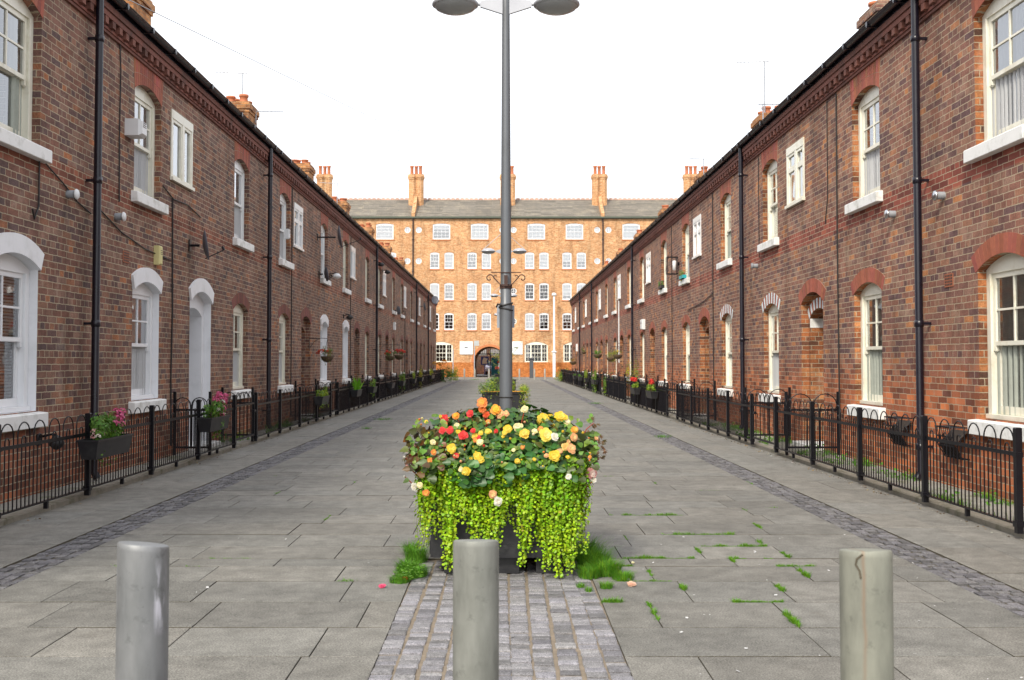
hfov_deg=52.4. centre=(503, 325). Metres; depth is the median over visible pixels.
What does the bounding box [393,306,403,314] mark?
satellite dish
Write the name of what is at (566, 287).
window
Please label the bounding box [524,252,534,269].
window
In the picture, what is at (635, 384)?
geranium
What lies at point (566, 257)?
window
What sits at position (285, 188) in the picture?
window
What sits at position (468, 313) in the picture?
window
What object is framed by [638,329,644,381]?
window
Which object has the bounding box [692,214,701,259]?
window
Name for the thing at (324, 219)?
window
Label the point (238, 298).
window
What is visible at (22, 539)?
pavement
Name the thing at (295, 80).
overhead wire
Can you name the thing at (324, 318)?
window
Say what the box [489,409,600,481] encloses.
begonia
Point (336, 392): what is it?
garden gate
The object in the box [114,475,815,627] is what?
joint grass
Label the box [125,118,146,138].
alarm box
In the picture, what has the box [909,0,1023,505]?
terraced house
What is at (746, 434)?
yard divider
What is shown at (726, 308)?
window
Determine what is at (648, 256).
window
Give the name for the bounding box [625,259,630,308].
window
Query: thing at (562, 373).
railing
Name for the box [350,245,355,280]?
window
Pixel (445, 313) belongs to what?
window
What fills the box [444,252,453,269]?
window
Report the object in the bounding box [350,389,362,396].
railing trough
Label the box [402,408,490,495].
begonia
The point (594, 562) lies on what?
grass tuft
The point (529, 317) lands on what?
window
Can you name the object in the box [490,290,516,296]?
street lamp
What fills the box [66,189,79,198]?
wall flue
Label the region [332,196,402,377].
terraced house
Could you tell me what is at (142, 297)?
window
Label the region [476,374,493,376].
ground
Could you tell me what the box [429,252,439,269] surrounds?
window
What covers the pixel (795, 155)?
window
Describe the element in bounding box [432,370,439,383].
railing
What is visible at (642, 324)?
alarm box
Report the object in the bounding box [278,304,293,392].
window
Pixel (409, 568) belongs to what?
grass tuft
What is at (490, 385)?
trailing plant
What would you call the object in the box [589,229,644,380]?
terraced house
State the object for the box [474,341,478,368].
street sign
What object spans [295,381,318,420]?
yard divider
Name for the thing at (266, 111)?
tv aerial
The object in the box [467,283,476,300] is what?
window
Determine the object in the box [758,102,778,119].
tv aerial
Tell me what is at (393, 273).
window
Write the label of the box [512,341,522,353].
sign board
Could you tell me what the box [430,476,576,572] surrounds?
street planter
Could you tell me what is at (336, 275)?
wall lamp
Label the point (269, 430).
yard weeds
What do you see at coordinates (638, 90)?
sky
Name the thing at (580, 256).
window
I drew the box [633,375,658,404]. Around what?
yard divider
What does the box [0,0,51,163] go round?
window
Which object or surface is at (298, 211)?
window
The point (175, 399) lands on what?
yard divider
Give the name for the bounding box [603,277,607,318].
window
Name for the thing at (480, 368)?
building
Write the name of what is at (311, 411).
railing
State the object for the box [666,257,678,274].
cage lantern
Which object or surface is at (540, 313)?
window
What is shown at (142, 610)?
bollard
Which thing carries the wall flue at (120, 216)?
attached to the terraced house at (182, 321)
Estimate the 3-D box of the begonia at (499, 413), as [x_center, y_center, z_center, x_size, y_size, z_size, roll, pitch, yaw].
[-0.041,0.804,7.572,0.927,0.582,1.418,0,-2,0]
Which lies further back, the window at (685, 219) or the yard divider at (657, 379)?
the yard divider at (657, 379)
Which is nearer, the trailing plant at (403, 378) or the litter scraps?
the litter scraps
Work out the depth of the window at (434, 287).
98.28 m
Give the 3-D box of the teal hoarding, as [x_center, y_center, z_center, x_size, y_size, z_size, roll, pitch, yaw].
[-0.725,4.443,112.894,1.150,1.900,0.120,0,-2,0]
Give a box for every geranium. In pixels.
[89,408,125,465]
[202,391,228,438]
[630,377,638,387]
[645,379,655,390]
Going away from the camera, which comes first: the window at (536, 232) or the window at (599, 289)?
the window at (599, 289)
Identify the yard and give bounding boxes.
[0,389,412,515]
[573,383,1023,523]
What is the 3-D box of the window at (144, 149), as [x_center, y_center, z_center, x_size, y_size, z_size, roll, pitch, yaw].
[-5.014,-2.601,14.500,0.314,1.950,1.280,0,-2,0]
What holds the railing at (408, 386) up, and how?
on the pavement at (22, 539)
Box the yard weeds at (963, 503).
[701,422,1013,519]
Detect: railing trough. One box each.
[76,433,133,459]
[196,415,230,431]
[314,395,329,405]
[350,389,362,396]
[367,386,377,392]
[387,383,394,388]
[398,381,405,385]
[591,379,598,384]
[630,387,640,394]
[646,390,658,398]
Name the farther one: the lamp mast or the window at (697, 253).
the lamp mast
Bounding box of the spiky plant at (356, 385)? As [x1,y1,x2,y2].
[352,377,363,389]
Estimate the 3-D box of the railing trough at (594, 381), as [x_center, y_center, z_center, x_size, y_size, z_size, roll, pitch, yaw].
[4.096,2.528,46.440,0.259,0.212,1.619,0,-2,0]
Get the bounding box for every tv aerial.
[216,71,247,93]
[255,111,282,122]
[736,59,768,112]
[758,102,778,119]
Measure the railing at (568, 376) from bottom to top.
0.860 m
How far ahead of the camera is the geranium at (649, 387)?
28.47 m
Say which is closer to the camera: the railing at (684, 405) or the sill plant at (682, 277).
the railing at (684, 405)
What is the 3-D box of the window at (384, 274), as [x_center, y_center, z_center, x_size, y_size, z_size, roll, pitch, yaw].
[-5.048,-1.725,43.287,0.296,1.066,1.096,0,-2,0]
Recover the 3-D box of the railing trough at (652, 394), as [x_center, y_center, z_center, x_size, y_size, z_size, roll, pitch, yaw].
[4.096,1.903,28.551,0.259,0.212,1.012,0,-2,0]
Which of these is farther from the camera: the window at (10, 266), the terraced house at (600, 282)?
the terraced house at (600, 282)
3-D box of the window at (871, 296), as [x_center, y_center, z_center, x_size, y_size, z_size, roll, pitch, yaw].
[5.114,0.238,14.400,0.314,2.070,1.375,0,-2,0]
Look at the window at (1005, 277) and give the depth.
10.70 m
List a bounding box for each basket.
[36,433,64,449]
[309,337,333,361]
[380,344,394,360]
[390,344,403,359]
[570,354,578,364]
[593,345,606,357]
[607,346,621,361]
[613,343,628,358]
[884,416,912,446]
[935,425,969,459]
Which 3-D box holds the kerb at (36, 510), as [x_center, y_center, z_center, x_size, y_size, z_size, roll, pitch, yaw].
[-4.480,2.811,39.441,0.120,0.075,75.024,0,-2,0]
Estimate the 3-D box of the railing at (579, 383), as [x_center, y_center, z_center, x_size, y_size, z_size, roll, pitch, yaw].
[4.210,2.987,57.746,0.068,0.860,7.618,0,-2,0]
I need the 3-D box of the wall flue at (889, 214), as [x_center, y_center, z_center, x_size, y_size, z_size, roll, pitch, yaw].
[4.987,-1.433,13.408,0.125,0.120,0.120,0,-2,0]
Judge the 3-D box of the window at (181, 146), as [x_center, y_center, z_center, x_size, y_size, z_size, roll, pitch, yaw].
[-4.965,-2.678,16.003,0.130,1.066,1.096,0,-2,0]
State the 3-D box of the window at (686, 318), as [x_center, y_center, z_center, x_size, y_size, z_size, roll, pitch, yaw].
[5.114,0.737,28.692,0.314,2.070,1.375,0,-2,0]
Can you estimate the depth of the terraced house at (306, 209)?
25.30 m
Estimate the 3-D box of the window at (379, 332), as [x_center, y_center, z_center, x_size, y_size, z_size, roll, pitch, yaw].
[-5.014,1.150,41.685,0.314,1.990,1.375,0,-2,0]
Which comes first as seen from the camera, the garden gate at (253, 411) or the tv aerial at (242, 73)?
the garden gate at (253, 411)
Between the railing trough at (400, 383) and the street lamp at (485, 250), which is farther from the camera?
the railing trough at (400, 383)
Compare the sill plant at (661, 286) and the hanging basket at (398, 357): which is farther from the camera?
the hanging basket at (398, 357)
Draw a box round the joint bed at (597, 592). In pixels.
[5,380,1021,666]
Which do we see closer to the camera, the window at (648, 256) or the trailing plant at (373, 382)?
the trailing plant at (373, 382)
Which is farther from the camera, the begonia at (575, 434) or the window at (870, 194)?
the window at (870, 194)
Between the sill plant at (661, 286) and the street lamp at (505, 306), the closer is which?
the street lamp at (505, 306)
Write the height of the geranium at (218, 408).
0.715 m
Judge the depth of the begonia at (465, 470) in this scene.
6.96 m
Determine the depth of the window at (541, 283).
98.23 m
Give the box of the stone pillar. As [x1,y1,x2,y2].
[529,358,533,377]
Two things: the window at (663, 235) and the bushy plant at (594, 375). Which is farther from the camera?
the bushy plant at (594, 375)
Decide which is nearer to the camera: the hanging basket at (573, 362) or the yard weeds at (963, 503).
the yard weeds at (963, 503)
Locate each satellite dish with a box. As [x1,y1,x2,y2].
[188,230,224,259]
[317,226,360,247]
[319,267,332,280]
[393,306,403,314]
[427,296,438,303]
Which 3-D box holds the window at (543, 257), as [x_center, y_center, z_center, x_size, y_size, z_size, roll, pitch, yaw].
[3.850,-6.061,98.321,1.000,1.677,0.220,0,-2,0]
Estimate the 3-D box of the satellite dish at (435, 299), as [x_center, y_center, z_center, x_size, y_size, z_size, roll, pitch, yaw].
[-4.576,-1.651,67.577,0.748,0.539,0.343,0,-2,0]
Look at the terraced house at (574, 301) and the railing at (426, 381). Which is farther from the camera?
the terraced house at (574, 301)
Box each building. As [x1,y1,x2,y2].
[316,166,696,376]
[477,348,499,373]
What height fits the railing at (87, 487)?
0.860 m
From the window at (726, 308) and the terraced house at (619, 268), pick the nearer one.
the window at (726, 308)
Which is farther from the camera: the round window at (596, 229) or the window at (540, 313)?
the round window at (596, 229)
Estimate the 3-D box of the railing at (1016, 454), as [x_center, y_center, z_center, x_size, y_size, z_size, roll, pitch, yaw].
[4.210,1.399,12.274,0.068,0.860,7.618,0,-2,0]
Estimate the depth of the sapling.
58.77 m
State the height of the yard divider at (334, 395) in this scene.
0.950 m
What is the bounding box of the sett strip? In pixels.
[368,559,633,679]
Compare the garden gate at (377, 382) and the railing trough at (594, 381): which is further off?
the railing trough at (594, 381)
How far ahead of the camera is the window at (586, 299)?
63.05 m
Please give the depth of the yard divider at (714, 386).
24.70 m
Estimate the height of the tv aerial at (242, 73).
1.281 m
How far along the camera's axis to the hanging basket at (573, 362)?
68.34 m
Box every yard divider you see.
[173,392,211,454]
[221,387,253,441]
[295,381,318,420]
[315,379,336,414]
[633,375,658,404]
[664,379,694,414]
[681,381,715,420]
[744,387,790,441]
[784,392,838,454]
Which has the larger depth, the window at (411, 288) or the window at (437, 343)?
the window at (437, 343)
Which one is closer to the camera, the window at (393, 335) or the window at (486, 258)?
the window at (393, 335)
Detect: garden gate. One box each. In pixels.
[236,391,256,440]
[331,381,339,411]
[376,376,379,398]
[601,374,603,391]
[625,377,630,399]
[667,382,675,414]
[752,392,773,444]
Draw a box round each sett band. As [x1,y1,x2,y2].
[0,380,461,590]
[542,380,1023,617]
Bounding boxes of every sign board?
[460,341,472,353]
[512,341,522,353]
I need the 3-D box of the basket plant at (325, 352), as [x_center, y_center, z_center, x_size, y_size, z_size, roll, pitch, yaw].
[-4.508,0.806,26.548,0.465,0.587,0.405,1,-2,-31]
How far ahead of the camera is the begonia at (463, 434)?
7.02 m
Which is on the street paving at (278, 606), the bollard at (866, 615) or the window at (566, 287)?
the bollard at (866, 615)
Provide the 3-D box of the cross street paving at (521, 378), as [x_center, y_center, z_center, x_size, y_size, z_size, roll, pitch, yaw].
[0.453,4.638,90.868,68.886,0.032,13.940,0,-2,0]
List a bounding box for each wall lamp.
[329,273,340,278]
[343,314,352,319]
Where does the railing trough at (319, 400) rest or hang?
attached to the railing at (311, 411)
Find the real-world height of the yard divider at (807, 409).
0.950 m
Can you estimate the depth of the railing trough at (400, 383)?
43.09 m
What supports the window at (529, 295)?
in the apartment building at (439, 245)
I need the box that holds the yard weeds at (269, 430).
[221,415,322,441]
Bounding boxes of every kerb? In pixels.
[0,381,441,526]
[562,381,1023,538]
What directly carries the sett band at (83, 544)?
on the joint bed at (597, 592)
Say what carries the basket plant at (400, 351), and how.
in the hanging basket at (398, 357)
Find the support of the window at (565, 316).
in the apartment building at (439, 245)
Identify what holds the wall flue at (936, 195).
attached to the terraced house at (967, 58)
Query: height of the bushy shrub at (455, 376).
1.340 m
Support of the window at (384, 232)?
in the apartment building at (439, 245)
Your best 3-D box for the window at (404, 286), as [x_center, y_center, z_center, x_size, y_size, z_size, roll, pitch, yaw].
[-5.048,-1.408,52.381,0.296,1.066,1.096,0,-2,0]
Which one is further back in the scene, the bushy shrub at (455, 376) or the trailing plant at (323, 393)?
the bushy shrub at (455, 376)
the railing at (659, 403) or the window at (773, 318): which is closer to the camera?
the window at (773, 318)
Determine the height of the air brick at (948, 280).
0.150 m
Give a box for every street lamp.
[432,0,579,430]
[481,234,526,253]
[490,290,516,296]
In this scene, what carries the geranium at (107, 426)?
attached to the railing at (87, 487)
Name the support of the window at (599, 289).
in the terraced house at (600, 282)
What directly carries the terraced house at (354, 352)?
on the ground at (480, 375)
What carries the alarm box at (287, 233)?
attached to the terraced house at (306, 209)
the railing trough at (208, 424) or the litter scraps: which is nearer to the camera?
the litter scraps
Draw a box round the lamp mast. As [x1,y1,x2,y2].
[552,293,556,376]
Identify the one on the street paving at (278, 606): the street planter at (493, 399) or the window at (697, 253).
the street planter at (493, 399)
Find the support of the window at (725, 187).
in the terraced house at (704, 213)
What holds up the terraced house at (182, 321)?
on the ground at (480, 375)
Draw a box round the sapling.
[488,342,521,366]
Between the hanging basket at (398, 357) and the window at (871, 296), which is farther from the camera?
the hanging basket at (398, 357)
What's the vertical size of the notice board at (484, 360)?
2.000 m
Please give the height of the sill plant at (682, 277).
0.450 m
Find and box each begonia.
[399,407,516,483]
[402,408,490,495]
[417,408,541,505]
[428,397,539,486]
[469,403,564,486]
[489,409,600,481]
[516,408,606,490]
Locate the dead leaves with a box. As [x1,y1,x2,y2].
[27,420,1021,539]
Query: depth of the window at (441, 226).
98.45 m
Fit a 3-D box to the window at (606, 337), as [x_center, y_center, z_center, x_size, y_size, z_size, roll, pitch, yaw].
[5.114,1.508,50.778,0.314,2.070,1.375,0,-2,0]
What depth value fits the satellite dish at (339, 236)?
27.67 m
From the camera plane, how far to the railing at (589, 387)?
48.43 m
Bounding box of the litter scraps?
[206,534,1022,678]
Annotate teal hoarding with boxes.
[491,357,499,374]
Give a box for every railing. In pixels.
[0,395,236,518]
[254,383,331,440]
[337,377,375,414]
[378,375,401,401]
[403,372,418,393]
[420,371,430,387]
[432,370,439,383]
[560,369,563,381]
[565,370,572,384]
[574,371,584,388]
[586,373,601,393]
[603,375,626,401]
[630,379,668,415]
[676,384,754,444]
[773,397,1023,533]
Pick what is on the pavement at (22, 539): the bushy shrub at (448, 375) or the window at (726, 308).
the bushy shrub at (448, 375)
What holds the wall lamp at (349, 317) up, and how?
attached to the terraced house at (354, 352)
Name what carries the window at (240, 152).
in the terraced house at (182, 321)
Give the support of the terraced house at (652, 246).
on the ground at (480, 375)
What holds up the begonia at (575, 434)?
in the street planter at (509, 550)
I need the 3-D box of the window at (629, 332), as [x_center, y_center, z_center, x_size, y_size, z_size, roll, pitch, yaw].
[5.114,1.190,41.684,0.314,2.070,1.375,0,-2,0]
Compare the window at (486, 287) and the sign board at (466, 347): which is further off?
the window at (486, 287)
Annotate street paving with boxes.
[0,380,1023,679]
[444,377,558,379]
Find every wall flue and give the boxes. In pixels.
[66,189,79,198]
[114,212,125,220]
[751,263,757,268]
[884,210,895,218]
[932,190,945,200]
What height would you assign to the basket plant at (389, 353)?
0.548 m
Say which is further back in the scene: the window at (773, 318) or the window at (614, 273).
the window at (614, 273)
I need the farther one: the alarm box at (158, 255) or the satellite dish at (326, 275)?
the satellite dish at (326, 275)
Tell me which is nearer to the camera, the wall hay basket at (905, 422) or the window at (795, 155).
the wall hay basket at (905, 422)
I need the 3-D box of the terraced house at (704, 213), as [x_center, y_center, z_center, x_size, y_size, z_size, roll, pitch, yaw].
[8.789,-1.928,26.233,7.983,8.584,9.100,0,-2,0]
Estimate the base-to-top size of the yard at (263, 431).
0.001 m
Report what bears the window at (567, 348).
in the apartment building at (439, 245)
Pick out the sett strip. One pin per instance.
(520, 655)
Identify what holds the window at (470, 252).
in the apartment building at (439, 245)
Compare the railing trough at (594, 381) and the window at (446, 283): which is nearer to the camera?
the railing trough at (594, 381)
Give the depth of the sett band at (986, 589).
8.79 m
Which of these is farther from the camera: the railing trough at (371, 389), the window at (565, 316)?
the window at (565, 316)
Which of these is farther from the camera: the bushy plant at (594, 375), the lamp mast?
the lamp mast
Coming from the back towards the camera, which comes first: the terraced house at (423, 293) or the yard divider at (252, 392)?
the terraced house at (423, 293)
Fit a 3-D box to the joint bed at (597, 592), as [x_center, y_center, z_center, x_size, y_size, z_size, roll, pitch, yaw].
[0.050,2.822,38.925,10.000,0.001,90.000,0,-2,0]
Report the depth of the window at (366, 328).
38.20 m
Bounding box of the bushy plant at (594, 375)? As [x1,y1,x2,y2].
[591,369,596,392]
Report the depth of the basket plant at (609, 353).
44.30 m
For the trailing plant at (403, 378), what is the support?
in the railing trough at (400, 383)
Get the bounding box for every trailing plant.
[316,386,328,408]
[370,379,375,396]
[398,369,404,392]
[474,376,498,399]
[512,381,530,405]
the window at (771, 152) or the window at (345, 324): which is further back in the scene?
the window at (345, 324)
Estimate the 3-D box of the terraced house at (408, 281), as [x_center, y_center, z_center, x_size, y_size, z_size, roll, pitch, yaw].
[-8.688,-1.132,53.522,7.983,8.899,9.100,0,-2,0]
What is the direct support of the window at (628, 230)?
in the apartment building at (439, 245)
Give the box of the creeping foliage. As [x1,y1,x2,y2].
[413,449,592,577]
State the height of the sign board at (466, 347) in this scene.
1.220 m
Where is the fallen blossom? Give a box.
[627,581,636,586]
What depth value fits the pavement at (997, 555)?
10.48 m
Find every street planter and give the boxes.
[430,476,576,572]
[481,391,523,408]
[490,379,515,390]
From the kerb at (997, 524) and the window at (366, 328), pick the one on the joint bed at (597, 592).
the kerb at (997, 524)
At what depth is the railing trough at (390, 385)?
38.79 m
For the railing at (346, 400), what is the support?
on the pavement at (22, 539)
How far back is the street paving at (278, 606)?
6.80 m
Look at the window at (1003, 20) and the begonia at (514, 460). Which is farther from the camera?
the window at (1003, 20)
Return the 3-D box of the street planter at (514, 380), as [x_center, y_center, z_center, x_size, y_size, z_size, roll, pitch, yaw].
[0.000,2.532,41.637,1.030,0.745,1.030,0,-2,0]
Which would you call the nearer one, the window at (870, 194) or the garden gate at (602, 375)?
the window at (870, 194)
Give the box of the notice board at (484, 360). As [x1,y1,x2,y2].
[481,356,488,374]
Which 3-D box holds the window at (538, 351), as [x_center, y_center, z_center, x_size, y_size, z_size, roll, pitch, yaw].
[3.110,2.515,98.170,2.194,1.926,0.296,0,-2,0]
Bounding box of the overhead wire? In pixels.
[129,0,567,212]
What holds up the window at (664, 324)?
in the terraced house at (652, 246)
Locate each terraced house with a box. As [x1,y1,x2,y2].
[0,0,105,503]
[91,0,277,477]
[226,94,344,428]
[292,159,380,394]
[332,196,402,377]
[359,223,418,377]
[379,242,429,372]
[394,257,438,370]
[568,261,608,371]
[578,248,622,372]
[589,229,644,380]
[605,204,671,377]
[628,166,709,408]
[665,105,777,424]
[733,0,916,474]
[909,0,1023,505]
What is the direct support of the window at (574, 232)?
in the apartment building at (439, 245)
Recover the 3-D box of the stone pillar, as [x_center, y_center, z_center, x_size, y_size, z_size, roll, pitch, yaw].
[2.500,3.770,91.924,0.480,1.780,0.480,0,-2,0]
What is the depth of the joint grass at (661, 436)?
25.70 m
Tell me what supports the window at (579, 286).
in the apartment building at (439, 245)
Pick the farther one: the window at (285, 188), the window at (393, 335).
the window at (393, 335)
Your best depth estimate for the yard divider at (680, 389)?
27.35 m
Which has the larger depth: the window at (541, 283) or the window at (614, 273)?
the window at (541, 283)
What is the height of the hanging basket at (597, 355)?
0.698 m
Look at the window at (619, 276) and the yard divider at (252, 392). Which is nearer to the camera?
the yard divider at (252, 392)
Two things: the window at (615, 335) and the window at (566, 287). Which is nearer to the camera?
the window at (615, 335)
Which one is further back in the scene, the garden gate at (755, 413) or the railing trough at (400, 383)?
the railing trough at (400, 383)
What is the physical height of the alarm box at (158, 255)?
0.270 m
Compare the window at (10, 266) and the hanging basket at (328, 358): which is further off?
the hanging basket at (328, 358)
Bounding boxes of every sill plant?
[658,281,664,291]
[679,269,686,282]
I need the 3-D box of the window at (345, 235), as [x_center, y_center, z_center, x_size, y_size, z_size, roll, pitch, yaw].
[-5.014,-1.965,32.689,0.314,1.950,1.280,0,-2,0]
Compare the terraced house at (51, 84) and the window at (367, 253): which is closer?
the terraced house at (51, 84)
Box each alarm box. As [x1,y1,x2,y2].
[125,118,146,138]
[154,245,162,264]
[285,229,289,238]
[640,319,644,329]
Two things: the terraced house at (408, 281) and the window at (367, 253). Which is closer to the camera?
the window at (367, 253)
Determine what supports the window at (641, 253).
in the terraced house at (652, 246)
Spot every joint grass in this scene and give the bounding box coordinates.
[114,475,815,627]
[363,379,671,437]
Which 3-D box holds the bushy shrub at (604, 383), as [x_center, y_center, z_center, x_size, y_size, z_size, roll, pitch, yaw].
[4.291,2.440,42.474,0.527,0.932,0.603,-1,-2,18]
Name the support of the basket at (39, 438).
attached to the terraced house at (51, 84)
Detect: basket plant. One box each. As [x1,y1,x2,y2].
[316,346,333,364]
[384,349,397,362]
[393,349,405,360]
[607,349,614,367]
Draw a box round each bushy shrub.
[432,360,454,381]
[447,365,458,380]
[555,367,568,381]
[602,377,607,395]
[624,360,638,377]
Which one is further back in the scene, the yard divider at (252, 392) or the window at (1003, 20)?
the yard divider at (252, 392)
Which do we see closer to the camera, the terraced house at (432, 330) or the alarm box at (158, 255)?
the alarm box at (158, 255)
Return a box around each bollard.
[115,541,168,679]
[453,539,498,679]
[839,548,893,679]
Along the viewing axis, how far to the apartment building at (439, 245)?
98.32 m
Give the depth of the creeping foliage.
6.98 m
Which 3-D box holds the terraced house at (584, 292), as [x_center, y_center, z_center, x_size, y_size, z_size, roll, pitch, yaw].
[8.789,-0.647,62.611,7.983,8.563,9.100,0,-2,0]
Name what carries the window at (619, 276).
in the terraced house at (619, 268)
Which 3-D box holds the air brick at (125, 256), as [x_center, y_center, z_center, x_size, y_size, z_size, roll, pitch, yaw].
[-4.945,-0.894,13.639,0.010,0.150,0.220,0,-2,0]
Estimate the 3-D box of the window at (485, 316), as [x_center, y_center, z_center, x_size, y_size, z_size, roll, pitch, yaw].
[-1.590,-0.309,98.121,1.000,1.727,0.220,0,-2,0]
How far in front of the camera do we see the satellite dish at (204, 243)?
16.36 m
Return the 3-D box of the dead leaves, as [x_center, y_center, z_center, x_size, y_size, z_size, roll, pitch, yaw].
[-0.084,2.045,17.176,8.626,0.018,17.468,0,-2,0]
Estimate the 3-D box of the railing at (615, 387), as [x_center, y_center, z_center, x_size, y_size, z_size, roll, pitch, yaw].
[4.210,2.352,39.557,0.068,0.860,7.618,0,-2,0]
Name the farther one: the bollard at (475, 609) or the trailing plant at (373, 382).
the trailing plant at (373, 382)
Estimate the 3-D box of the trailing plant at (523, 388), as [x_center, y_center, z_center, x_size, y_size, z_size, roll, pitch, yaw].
[0.288,1.631,24.767,0.806,0.906,1.192,0,-2,0]
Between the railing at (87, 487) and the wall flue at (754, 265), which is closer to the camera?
the railing at (87, 487)
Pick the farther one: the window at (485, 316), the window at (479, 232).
the window at (479, 232)
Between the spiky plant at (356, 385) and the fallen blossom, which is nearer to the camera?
the fallen blossom
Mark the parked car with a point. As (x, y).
(487, 367)
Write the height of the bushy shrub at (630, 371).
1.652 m
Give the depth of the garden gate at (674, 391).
25.86 m
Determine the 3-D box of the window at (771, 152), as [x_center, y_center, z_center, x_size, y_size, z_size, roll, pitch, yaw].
[5.114,-2.419,19.696,0.313,1.950,1.280,0,-2,0]
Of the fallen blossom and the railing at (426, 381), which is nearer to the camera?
the fallen blossom
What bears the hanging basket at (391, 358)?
hanging from the terraced house at (387, 299)
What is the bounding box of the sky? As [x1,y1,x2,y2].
[151,0,876,199]
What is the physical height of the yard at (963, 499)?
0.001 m
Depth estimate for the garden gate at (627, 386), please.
35.21 m
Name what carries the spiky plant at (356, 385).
in the railing trough at (355, 393)
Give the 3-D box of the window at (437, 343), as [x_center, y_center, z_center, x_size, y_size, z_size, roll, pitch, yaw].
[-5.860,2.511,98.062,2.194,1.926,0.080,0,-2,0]
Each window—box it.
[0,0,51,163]
[0,232,47,432]
[128,268,166,413]
[131,57,168,214]
[170,109,194,191]
[231,293,250,399]
[233,140,253,251]
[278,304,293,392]
[279,178,293,269]
[293,202,303,251]
[319,314,330,386]
[320,212,330,285]
[342,230,350,294]
[342,320,350,383]
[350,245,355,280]
[364,326,371,380]
[365,248,371,303]
[375,223,393,240]
[378,259,383,308]
[378,329,383,376]
[383,271,386,296]
[392,270,396,314]
[392,333,395,376]
[404,286,406,307]
[410,285,413,321]
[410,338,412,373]
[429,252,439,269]
[430,283,439,300]
[432,223,450,240]
[436,342,452,361]
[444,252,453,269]
[444,283,453,300]
[444,313,453,330]
[467,252,476,269]
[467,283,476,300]
[467,313,476,330]
[470,223,488,240]
[481,253,491,269]
[481,283,491,300]
[481,313,491,330]
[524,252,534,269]
[524,283,534,300]
[524,313,534,330]
[525,342,547,361]
[527,223,545,240]
[539,252,548,269]
[539,283,548,300]
[539,313,548,330]
[562,252,571,269]
[562,283,571,300]
[562,313,571,330]
[563,342,571,361]
[565,223,583,240]
[576,252,586,269]
[577,283,585,291]
[585,299,586,317]
[594,227,599,232]
[598,289,600,309]
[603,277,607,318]
[604,335,607,377]
[612,271,616,314]
[612,333,616,377]
[617,274,620,299]
[622,223,639,240]
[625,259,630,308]
[627,329,630,377]
[637,248,643,303]
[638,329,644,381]
[645,252,650,284]
[658,229,666,294]
[659,320,667,385]
[679,212,689,285]
[679,314,690,388]
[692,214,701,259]
[716,178,731,269]
[717,304,732,396]
[757,140,778,251]
[758,293,780,401]
[785,137,804,208]
[845,57,882,214]
[847,267,885,419]
[963,0,1023,163]
[968,232,1023,441]
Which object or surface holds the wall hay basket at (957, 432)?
attached to the terraced house at (967, 58)
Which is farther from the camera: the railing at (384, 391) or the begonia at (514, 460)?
the railing at (384, 391)
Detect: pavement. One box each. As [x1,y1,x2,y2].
[0,380,456,568]
[546,380,1023,592]
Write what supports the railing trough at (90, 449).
attached to the railing at (87, 487)
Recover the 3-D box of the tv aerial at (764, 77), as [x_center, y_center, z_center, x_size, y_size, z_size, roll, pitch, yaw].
[6.949,-6.410,28.934,0.901,1.931,0.240,-1,-2,17]
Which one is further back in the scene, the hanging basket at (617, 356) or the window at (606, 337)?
the window at (606, 337)
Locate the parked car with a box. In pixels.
[485,362,499,374]
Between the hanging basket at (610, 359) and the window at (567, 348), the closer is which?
the hanging basket at (610, 359)
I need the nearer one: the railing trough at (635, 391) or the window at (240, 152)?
the window at (240, 152)
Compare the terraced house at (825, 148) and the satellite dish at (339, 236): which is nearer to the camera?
the terraced house at (825, 148)
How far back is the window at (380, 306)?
42.17 m
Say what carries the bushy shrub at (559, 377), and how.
on the joint bed at (597, 592)
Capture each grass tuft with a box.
[387,538,430,583]
[574,533,636,591]
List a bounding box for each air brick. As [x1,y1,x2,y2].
[123,251,128,263]
[944,273,953,287]

